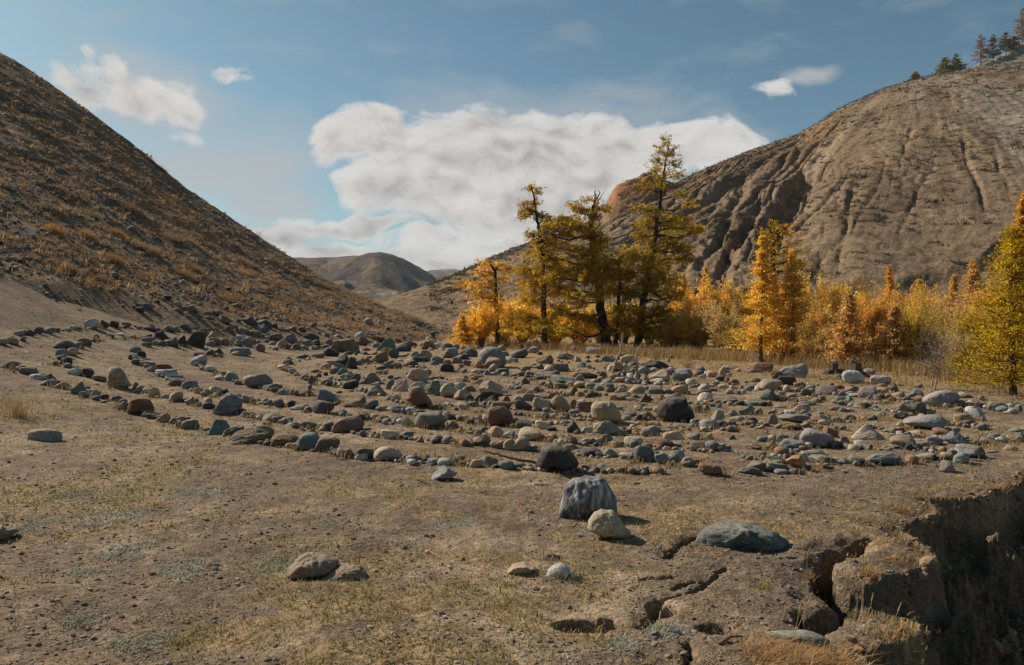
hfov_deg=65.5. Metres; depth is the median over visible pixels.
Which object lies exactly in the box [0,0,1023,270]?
sky
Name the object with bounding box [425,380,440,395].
boulder
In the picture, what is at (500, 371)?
rock
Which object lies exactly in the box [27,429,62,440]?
boulder
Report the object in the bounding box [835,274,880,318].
willow shrub
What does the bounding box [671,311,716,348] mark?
willow shrub
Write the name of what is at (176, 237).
dry bush
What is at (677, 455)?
rock
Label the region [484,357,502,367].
boulder
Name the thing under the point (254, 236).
dry bush
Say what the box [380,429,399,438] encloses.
boulder
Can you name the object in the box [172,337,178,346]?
rock
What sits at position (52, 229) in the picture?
dry bush
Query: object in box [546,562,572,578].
boulder
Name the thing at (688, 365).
dry bush
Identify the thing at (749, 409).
boulder
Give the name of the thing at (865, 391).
boulder
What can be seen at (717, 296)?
willow shrub
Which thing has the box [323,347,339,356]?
rock
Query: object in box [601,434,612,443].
rock
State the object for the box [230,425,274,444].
boulder
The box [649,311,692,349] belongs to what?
willow shrub
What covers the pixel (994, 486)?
grass clump
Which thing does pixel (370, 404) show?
rock
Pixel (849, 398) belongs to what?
rock
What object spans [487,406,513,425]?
boulder
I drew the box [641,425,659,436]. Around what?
boulder
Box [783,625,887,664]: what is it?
grass clump
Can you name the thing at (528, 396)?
rock
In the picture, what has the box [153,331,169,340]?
rock
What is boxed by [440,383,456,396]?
boulder
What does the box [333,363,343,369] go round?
rock
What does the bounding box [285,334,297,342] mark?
rock
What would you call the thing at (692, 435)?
rock
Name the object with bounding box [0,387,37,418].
grass clump
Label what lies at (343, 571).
boulder
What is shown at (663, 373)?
boulder
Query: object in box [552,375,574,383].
boulder
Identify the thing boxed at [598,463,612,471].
rock
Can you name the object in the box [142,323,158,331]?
rock
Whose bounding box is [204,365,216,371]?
rock
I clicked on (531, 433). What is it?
boulder
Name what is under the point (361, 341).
rock
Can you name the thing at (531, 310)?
willow shrub
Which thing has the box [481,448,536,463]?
stick
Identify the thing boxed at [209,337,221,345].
rock
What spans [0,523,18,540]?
boulder
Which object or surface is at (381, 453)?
boulder
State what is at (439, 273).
distant ridge
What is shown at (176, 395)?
rock
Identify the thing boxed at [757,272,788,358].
young larch
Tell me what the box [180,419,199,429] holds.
boulder
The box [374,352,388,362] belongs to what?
rock
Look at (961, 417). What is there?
boulder
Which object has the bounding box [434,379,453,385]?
rock
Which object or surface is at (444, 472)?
boulder
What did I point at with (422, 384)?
boulder
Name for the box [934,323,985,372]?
willow shrub
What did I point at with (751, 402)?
rock
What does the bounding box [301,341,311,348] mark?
rock
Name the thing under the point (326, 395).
boulder
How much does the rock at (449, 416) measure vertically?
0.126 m
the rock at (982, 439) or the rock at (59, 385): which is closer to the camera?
the rock at (982, 439)
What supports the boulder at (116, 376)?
on the ground at (962, 596)
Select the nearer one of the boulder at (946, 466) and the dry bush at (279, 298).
the boulder at (946, 466)
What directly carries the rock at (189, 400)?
on the ground at (962, 596)
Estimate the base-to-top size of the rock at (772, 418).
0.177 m
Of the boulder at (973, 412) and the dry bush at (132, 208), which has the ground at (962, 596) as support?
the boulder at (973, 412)
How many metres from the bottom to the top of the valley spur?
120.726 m
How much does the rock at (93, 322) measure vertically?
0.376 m
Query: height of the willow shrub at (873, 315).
2.957 m
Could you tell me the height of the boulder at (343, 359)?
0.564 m
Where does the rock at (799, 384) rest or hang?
on the ground at (962, 596)
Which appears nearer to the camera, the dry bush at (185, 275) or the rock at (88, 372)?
the rock at (88, 372)
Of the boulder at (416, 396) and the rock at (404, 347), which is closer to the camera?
the boulder at (416, 396)
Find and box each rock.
[6,337,18,344]
[18,367,36,373]
[40,379,56,386]
[45,374,56,379]
[54,382,70,387]
[55,349,70,355]
[59,356,72,364]
[67,368,82,375]
[68,348,78,355]
[77,338,91,346]
[82,368,93,376]
[83,318,99,327]
[92,375,106,380]
[100,320,109,328]
[111,396,122,401]
[134,303,154,308]
[141,410,155,413]
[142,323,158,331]
[148,387,159,396]
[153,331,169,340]
[154,364,173,368]
[155,369,178,375]
[156,413,170,422]
[161,325,174,331]
[168,378,185,385]
[169,391,182,401]
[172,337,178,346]
[178,334,187,346]
[181,380,197,388]
[184,396,195,404]
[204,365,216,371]
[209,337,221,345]
[209,386,222,393]
[217,315,232,322]
[225,371,238,380]
[229,348,251,355]
[241,338,252,346]
[242,316,257,325]
[242,395,253,402]
[256,324,269,331]
[263,384,282,389]
[270,333,282,341]
[276,339,287,347]
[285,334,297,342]
[299,389,312,395]
[300,333,318,339]
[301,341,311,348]
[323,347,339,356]
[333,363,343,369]
[336,448,353,457]
[342,379,358,388]
[345,357,356,368]
[350,373,360,380]
[354,331,365,337]
[355,337,369,345]
[363,318,372,324]
[364,400,378,408]
[370,335,385,341]
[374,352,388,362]
[381,348,391,353]
[383,360,393,368]
[386,379,394,389]
[386,405,405,412]
[388,348,398,357]
[396,342,410,351]
[401,417,414,425]
[404,360,418,366]
[405,407,417,412]
[412,353,427,361]
[419,350,432,360]
[421,341,435,348]
[430,355,444,362]
[433,434,442,439]
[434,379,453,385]
[440,363,453,370]
[441,343,454,349]
[444,420,458,430]
[445,348,458,356]
[445,413,455,419]
[454,382,465,388]
[458,348,477,356]
[458,401,469,409]
[474,417,487,425]
[487,395,498,400]
[488,364,498,371]
[491,401,512,407]
[495,368,508,374]
[499,396,510,401]
[503,439,514,449]
[511,349,527,357]
[511,371,525,375]
[514,419,531,427]
[521,393,534,400]
[527,346,538,352]
[532,363,543,368]
[535,420,550,428]
[537,355,553,363]
[544,553,561,561]
[553,363,569,371]
[563,443,578,450]
[564,352,575,359]
[566,433,577,443]
[569,399,576,408]
[574,381,585,387]
[581,464,592,469]
[584,391,597,397]
[585,347,606,353]
[585,382,595,389]
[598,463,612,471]
[601,356,615,361]
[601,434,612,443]
[603,383,615,390]
[604,448,618,456]
[607,374,617,379]
[613,393,626,399]
[618,452,633,458]
[620,355,635,363]
[624,409,636,416]
[628,385,644,393]
[635,366,650,373]
[640,394,652,401]
[644,412,654,419]
[648,386,663,393]
[650,378,662,383]
[650,631,658,636]
[667,626,674,632]
[671,385,687,393]
[671,450,684,461]
[672,629,681,634]
[675,368,692,375]
[680,457,692,462]
[680,651,689,656]
[687,432,699,439]
[697,392,712,399]
[701,405,709,412]
[706,370,718,376]
[718,366,729,375]
[719,443,726,448]
[722,396,737,402]
[730,416,743,420]
[738,467,762,475]
[744,443,761,448]
[745,400,758,405]
[749,377,761,382]
[763,458,785,463]
[764,440,777,449]
[768,413,777,423]
[768,630,829,646]
[770,371,789,378]
[776,434,788,440]
[792,404,809,410]
[793,381,805,387]
[799,450,825,455]
[800,388,811,395]
[801,453,809,461]
[818,385,836,394]
[822,426,838,436]
[845,386,858,392]
[845,395,853,402]
[848,454,864,463]
[853,440,866,445]
[877,387,888,393]
[886,383,898,391]
[887,406,906,412]
[890,392,904,397]
[893,411,910,418]
[902,393,916,399]
[905,455,918,463]
[909,388,923,395]
[916,453,934,459]
[926,436,943,444]
[932,427,948,434]
[939,402,951,407]
[952,427,960,431]
[953,452,969,462]
[958,392,972,397]
[965,406,983,412]
[966,401,973,405]
[979,437,990,443]
[986,401,1000,410]
[1006,434,1023,441]
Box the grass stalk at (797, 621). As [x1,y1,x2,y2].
[792,603,800,641]
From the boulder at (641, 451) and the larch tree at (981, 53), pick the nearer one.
the boulder at (641, 451)
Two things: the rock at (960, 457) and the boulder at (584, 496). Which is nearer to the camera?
the boulder at (584, 496)
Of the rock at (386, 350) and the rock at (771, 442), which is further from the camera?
the rock at (386, 350)
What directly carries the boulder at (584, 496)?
on the ground at (962, 596)
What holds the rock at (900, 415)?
on the ground at (962, 596)
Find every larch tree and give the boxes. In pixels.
[450,257,515,343]
[498,180,569,348]
[532,191,625,347]
[602,250,638,346]
[604,132,707,348]
[753,219,818,354]
[908,71,920,79]
[931,57,956,73]
[948,53,967,70]
[969,34,989,66]
[985,34,1006,60]
[998,32,1014,51]
[1006,36,1019,50]
[1008,8,1023,42]
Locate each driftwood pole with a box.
[611,332,622,372]
[635,342,644,378]
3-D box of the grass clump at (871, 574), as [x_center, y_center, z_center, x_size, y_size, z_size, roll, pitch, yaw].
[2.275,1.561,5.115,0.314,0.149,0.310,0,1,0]
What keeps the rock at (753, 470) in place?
on the ground at (962, 596)
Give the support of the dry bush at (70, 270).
on the scree hillside
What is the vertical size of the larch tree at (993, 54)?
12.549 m
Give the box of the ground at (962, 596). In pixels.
[0,270,1023,664]
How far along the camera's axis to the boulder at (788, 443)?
9.85 m
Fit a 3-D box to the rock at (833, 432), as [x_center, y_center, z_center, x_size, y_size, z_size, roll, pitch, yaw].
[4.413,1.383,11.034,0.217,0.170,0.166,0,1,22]
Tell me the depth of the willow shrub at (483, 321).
46.92 m
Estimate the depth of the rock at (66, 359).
18.78 m
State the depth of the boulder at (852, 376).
20.05 m
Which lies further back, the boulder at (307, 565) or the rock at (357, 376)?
the rock at (357, 376)
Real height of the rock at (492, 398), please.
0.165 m
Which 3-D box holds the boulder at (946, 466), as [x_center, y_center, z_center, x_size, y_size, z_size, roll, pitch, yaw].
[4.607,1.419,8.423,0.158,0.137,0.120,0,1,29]
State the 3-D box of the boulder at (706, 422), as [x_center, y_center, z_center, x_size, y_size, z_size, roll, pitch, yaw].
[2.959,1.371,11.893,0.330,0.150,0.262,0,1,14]
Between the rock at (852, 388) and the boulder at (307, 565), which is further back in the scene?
the rock at (852, 388)
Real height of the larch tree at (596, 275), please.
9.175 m
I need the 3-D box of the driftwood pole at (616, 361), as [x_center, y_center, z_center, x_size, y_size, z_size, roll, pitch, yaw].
[2.723,0.523,20.579,0.309,1.069,0.089,0,1,0]
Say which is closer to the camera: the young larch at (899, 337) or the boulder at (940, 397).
the boulder at (940, 397)
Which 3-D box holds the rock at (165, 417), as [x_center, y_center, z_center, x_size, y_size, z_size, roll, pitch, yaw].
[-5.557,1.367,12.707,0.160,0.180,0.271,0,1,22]
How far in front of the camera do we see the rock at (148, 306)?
34.93 m
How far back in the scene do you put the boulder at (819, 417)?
12.57 m
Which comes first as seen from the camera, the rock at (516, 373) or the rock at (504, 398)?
the rock at (504, 398)
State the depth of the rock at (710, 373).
22.83 m
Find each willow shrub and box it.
[451,299,502,346]
[471,294,532,343]
[500,296,547,342]
[533,299,583,344]
[550,310,599,344]
[581,299,626,343]
[604,299,639,343]
[621,313,669,345]
[647,320,667,347]
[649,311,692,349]
[668,278,713,345]
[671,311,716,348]
[672,293,720,348]
[692,270,751,346]
[695,293,752,351]
[714,325,755,354]
[717,282,765,334]
[789,314,835,363]
[793,267,844,350]
[803,286,845,347]
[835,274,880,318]
[842,292,905,358]
[868,280,923,320]
[888,286,949,365]
[897,276,955,356]
[920,291,968,364]
[926,305,990,360]
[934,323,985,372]
[963,275,1005,366]
[995,280,1023,367]
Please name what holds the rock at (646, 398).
on the ground at (962, 596)
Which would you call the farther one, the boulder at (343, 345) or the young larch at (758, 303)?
the boulder at (343, 345)
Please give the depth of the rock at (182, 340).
28.85 m
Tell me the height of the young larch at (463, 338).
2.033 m
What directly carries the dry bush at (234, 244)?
on the scree hillside
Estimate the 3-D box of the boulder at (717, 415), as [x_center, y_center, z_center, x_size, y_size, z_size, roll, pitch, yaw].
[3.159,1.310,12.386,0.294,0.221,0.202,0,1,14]
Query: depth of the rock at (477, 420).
12.38 m
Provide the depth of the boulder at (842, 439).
10.09 m
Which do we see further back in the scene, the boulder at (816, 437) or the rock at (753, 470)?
the boulder at (816, 437)
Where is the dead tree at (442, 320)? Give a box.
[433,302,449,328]
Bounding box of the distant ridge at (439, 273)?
[427,269,460,278]
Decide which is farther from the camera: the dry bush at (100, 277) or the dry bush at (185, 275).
the dry bush at (185, 275)
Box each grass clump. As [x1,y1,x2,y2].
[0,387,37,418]
[724,623,846,664]
[746,578,777,591]
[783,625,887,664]
[800,569,815,587]
[844,513,883,525]
[846,562,884,581]
[872,551,903,563]
[877,500,911,512]
[973,477,1012,498]
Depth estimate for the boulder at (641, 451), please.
8.93 m
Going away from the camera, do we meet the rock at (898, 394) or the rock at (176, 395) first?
the rock at (176, 395)
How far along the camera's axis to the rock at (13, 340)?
19.83 m
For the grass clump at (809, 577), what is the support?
on the ground at (962, 596)
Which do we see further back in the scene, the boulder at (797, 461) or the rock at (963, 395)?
the rock at (963, 395)
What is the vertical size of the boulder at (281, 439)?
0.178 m
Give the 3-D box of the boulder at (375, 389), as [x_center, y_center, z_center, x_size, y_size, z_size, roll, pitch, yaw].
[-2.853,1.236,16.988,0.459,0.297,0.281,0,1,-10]
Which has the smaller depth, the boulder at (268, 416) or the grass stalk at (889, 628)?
the grass stalk at (889, 628)
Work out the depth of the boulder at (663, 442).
10.08 m
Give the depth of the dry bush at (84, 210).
51.80 m
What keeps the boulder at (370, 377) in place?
on the ground at (962, 596)
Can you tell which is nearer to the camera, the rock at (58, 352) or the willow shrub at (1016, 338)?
the rock at (58, 352)
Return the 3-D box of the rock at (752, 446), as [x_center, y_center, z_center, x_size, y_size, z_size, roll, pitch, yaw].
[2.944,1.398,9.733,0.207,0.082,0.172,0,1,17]
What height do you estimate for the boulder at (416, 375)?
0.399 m
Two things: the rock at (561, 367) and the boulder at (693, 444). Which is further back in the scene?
the rock at (561, 367)
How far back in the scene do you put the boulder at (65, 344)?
20.92 m
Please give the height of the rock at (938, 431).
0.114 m
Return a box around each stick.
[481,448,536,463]
[717,635,744,644]
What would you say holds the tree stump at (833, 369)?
on the ground at (962, 596)
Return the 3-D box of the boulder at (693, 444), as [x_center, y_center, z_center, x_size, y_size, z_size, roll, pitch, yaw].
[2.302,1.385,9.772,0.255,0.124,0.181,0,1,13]
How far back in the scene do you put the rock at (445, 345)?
41.77 m
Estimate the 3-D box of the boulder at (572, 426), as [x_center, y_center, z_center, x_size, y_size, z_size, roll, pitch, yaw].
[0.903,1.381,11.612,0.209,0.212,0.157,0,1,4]
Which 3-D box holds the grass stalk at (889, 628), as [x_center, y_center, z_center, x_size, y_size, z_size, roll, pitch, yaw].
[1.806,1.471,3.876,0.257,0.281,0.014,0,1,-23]
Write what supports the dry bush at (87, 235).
on the scree hillside
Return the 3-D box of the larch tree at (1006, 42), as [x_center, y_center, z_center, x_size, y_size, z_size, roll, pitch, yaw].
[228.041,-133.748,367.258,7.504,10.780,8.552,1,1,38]
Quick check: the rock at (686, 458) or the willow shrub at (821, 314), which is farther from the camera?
the willow shrub at (821, 314)
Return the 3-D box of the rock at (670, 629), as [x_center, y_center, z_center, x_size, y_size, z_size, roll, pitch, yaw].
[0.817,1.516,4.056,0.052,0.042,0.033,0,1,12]
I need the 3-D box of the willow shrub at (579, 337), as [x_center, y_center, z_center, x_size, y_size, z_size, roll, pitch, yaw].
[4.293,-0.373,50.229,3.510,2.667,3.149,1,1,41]
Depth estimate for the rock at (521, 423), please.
12.09 m
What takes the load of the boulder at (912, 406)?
on the ground at (962, 596)
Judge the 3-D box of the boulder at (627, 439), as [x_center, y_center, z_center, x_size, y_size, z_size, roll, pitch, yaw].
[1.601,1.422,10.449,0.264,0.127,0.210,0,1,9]
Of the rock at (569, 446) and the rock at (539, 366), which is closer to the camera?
the rock at (569, 446)
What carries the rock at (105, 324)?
on the ground at (962, 596)
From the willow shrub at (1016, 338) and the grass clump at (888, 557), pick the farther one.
the willow shrub at (1016, 338)
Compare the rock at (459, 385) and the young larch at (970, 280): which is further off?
the young larch at (970, 280)
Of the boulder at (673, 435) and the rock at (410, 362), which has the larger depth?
the rock at (410, 362)
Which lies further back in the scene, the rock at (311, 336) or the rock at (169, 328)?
the rock at (311, 336)
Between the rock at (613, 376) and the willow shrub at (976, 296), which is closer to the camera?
the rock at (613, 376)
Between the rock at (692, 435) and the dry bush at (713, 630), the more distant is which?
the rock at (692, 435)
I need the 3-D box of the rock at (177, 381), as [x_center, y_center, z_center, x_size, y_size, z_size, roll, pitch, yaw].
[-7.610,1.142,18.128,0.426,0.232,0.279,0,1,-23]
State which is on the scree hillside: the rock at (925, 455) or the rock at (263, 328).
the rock at (263, 328)
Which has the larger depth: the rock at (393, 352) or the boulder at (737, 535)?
the rock at (393, 352)
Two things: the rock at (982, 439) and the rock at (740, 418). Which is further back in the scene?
the rock at (740, 418)
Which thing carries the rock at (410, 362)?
on the ground at (962, 596)
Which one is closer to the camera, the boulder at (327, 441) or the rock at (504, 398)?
the boulder at (327, 441)
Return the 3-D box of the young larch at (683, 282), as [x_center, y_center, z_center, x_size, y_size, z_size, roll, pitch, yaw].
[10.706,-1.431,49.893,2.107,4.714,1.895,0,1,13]
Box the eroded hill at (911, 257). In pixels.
[374,61,1023,334]
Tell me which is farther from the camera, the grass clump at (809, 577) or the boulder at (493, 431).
the boulder at (493, 431)
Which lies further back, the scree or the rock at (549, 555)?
the scree
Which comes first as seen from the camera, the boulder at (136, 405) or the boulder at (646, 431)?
the boulder at (646, 431)
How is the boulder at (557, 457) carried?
on the ground at (962, 596)
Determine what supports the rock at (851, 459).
on the ground at (962, 596)
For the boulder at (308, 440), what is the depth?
9.76 m
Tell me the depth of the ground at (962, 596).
6.34 m
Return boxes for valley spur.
[331,280,404,300]
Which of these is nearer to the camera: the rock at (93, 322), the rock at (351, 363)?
the rock at (351, 363)
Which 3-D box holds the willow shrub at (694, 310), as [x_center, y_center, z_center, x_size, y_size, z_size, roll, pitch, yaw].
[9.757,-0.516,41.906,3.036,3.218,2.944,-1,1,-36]
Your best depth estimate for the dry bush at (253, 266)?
74.48 m
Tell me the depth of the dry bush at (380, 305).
98.06 m
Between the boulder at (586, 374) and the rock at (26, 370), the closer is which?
the rock at (26, 370)
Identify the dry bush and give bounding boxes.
[34,200,67,216]
[42,222,68,237]
[47,257,82,274]
[75,227,99,242]
[76,205,107,222]
[92,274,116,284]
[99,252,124,265]
[103,226,127,238]
[117,197,146,215]
[137,241,165,258]
[145,156,155,164]
[155,163,168,173]
[159,230,192,247]
[173,266,202,281]
[176,256,208,275]
[210,289,244,305]
[226,239,245,250]
[240,256,263,272]
[246,227,262,238]
[265,253,280,264]
[272,293,294,302]
[289,268,311,278]
[316,277,334,290]
[344,288,370,297]
[367,299,388,308]
[400,314,423,322]
[681,356,701,367]
[687,615,744,640]
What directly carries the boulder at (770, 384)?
on the ground at (962, 596)
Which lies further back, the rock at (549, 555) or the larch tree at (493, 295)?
the larch tree at (493, 295)
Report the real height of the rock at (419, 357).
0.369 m
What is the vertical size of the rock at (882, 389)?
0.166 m
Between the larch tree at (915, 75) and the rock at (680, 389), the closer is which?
the rock at (680, 389)
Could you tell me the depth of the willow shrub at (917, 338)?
26.18 m
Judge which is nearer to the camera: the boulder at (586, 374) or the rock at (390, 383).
the rock at (390, 383)
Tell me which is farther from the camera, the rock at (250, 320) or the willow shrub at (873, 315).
the rock at (250, 320)
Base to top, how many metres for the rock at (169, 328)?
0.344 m
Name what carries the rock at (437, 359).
on the ground at (962, 596)
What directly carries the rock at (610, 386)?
on the ground at (962, 596)
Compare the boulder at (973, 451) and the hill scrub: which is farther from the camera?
the hill scrub
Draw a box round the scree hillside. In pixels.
[0,53,452,345]
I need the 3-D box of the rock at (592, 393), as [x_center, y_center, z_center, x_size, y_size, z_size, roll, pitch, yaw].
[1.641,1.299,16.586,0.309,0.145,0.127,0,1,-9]
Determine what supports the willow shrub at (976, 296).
on the ground at (962, 596)
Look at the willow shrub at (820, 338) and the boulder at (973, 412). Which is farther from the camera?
the willow shrub at (820, 338)
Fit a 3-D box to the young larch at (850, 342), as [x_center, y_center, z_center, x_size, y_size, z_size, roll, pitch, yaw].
[11.266,-0.042,26.897,2.108,2.621,2.238,0,1,20]
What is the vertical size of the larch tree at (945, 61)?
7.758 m
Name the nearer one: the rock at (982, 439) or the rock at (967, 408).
the rock at (982, 439)
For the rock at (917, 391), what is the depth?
16.38 m
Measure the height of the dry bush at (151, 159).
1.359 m
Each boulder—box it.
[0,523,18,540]
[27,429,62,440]
[53,340,77,348]
[70,381,87,393]
[107,366,130,388]
[126,398,153,413]
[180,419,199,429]
[186,331,205,347]
[190,355,206,364]
[207,419,229,435]
[213,392,243,414]
[222,425,243,435]
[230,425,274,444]
[243,373,272,387]
[262,413,281,421]
[270,434,298,446]
[285,552,338,578]
[297,432,319,449]
[312,400,334,412]
[315,436,339,450]
[317,390,339,401]
[322,564,366,581]
[330,339,360,352]
[331,415,364,432]
[335,353,348,366]
[340,371,353,380]
[343,394,365,406]
[354,447,372,455]
[361,372,380,383]
[367,383,388,395]
[373,446,402,460]
[376,338,395,350]
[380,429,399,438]
[391,379,408,391]
[405,386,432,406]
[407,368,428,382]
[408,381,425,391]
[415,412,446,427]
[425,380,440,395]
[431,465,456,479]
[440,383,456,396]
[454,388,471,399]
[474,436,490,446]
[475,390,494,400]
[478,346,506,366]
[479,380,508,394]
[481,456,497,466]
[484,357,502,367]
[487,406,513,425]
[487,426,503,436]
[507,562,535,573]
[511,436,529,450]
[514,400,532,409]
[518,426,541,439]
[532,397,550,410]
[537,444,578,472]
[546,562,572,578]
[550,395,569,410]
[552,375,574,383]
[558,475,617,518]
[567,420,580,432]
[572,371,598,377]
[575,401,593,411]
[579,447,600,456]
[587,509,630,538]
[591,401,621,423]
[594,420,619,434]
[624,436,643,444]
[634,445,654,461]
[639,359,668,368]
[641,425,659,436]
[644,438,672,447]
[649,369,669,378]
[655,453,669,463]
[657,396,694,421]
[662,430,684,439]
[672,372,691,381]
[689,440,706,450]
[695,521,788,551]
[698,462,722,474]
[699,419,720,428]
[710,410,724,421]
[737,405,754,414]
[743,362,772,372]
[747,460,766,470]
[757,378,781,390]
[760,389,775,399]
[766,461,789,471]
[777,376,796,384]
[777,414,810,421]
[779,438,805,448]
[780,363,807,377]
[786,455,806,469]
[799,428,834,446]
[808,454,840,465]
[810,414,833,421]
[839,436,852,446]
[842,370,864,383]
[851,422,883,439]
[857,386,876,397]
[868,453,902,464]
[870,375,891,383]
[889,434,916,445]
[899,400,926,414]
[903,414,946,428]
[922,390,959,406]
[939,460,955,471]
[941,431,971,444]
[953,413,975,422]
[953,443,985,457]
[969,408,986,420]
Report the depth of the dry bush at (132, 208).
62.11 m
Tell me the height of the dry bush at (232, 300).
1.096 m
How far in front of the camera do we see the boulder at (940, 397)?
14.66 m
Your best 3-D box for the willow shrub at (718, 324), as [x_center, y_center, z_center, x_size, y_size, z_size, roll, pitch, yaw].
[10.319,-0.440,39.043,2.832,3.192,2.919,0,1,19]
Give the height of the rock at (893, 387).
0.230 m
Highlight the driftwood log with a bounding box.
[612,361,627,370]
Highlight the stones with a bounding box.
[0,283,1023,568]
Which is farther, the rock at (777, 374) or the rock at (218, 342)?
the rock at (218, 342)
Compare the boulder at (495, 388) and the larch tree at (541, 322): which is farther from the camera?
the larch tree at (541, 322)
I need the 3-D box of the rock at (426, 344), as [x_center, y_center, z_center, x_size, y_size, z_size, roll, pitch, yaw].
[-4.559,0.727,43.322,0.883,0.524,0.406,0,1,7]
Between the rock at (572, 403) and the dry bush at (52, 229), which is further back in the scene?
the dry bush at (52, 229)
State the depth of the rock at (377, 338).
52.85 m
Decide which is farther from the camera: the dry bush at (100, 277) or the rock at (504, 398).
the dry bush at (100, 277)
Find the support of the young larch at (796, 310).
on the ground at (962, 596)
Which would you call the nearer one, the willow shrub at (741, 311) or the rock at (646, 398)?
the rock at (646, 398)
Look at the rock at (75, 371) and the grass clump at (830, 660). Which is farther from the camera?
the rock at (75, 371)
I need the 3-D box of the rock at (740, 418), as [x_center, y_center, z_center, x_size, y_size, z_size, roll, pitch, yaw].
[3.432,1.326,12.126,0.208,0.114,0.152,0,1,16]
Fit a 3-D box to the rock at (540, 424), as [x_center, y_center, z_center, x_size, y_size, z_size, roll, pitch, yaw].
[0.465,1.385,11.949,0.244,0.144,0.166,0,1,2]
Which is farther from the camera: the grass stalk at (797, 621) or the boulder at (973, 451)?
the boulder at (973, 451)
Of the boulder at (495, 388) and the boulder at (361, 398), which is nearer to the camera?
the boulder at (361, 398)
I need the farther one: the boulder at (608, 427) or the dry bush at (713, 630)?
the boulder at (608, 427)
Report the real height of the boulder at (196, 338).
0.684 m
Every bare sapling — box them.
[904,323,957,387]
[912,329,962,389]
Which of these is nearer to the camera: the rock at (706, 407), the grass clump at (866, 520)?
the grass clump at (866, 520)
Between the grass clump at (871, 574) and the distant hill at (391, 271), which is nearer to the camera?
the grass clump at (871, 574)
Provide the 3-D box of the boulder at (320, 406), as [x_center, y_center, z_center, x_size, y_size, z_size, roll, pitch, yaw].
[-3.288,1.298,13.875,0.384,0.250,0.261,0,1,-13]
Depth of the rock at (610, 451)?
9.45 m
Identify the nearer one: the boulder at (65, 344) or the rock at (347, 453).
the rock at (347, 453)
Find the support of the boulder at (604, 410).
on the ground at (962, 596)
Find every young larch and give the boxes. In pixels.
[446,314,477,346]
[675,272,692,310]
[692,267,712,346]
[721,235,792,362]
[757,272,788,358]
[760,248,821,358]
[771,282,801,356]
[812,293,877,364]
[863,304,922,365]
[882,265,895,305]
[912,279,924,298]
[931,224,1023,395]
[941,274,960,321]
[946,259,987,351]
[987,193,1023,368]
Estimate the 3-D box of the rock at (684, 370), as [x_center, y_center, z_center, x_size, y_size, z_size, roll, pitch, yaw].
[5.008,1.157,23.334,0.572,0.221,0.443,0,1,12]
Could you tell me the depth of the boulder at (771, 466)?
8.44 m
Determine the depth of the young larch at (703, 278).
47.89 m
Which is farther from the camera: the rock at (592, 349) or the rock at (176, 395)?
the rock at (592, 349)
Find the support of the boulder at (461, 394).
on the ground at (962, 596)
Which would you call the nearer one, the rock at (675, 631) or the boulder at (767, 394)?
the rock at (675, 631)
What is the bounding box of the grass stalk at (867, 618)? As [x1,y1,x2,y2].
[857,593,873,644]
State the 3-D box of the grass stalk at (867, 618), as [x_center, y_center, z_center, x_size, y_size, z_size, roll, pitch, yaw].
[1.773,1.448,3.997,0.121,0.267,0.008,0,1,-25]
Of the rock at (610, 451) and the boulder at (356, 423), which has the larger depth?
the boulder at (356, 423)
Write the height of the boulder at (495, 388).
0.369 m
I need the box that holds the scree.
[0,62,450,336]
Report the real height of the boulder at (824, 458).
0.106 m
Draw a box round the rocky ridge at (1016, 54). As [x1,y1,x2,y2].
[973,42,1023,67]
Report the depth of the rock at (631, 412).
13.24 m
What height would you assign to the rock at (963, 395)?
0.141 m
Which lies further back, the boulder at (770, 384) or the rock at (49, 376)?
the boulder at (770, 384)
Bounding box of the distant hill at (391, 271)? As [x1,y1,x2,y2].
[292,252,438,292]
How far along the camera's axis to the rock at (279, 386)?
18.07 m
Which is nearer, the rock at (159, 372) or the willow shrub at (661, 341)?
the rock at (159, 372)
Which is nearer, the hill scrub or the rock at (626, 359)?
the rock at (626, 359)
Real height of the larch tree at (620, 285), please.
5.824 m
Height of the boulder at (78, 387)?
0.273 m
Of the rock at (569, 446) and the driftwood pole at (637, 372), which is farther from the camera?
the driftwood pole at (637, 372)
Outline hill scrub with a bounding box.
[424,61,1023,326]
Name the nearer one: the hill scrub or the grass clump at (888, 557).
the grass clump at (888, 557)
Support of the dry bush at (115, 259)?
on the scree hillside
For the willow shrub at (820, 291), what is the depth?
35.63 m
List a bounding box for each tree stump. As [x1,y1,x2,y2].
[822,362,843,374]
[841,363,869,376]
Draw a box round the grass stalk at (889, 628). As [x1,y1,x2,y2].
[870,602,901,656]
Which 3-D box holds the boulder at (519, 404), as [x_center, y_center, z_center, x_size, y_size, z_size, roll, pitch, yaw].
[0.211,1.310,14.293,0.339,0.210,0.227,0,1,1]
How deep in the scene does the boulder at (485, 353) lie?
27.64 m
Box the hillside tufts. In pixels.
[0,52,456,339]
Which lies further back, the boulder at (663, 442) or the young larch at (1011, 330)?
the young larch at (1011, 330)
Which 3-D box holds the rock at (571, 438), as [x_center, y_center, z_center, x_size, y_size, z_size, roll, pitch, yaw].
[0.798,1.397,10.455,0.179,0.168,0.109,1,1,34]
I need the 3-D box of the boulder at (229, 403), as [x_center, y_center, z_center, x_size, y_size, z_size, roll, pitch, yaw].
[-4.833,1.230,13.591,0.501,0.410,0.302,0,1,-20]
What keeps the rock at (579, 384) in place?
on the ground at (962, 596)
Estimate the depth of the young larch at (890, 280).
43.87 m

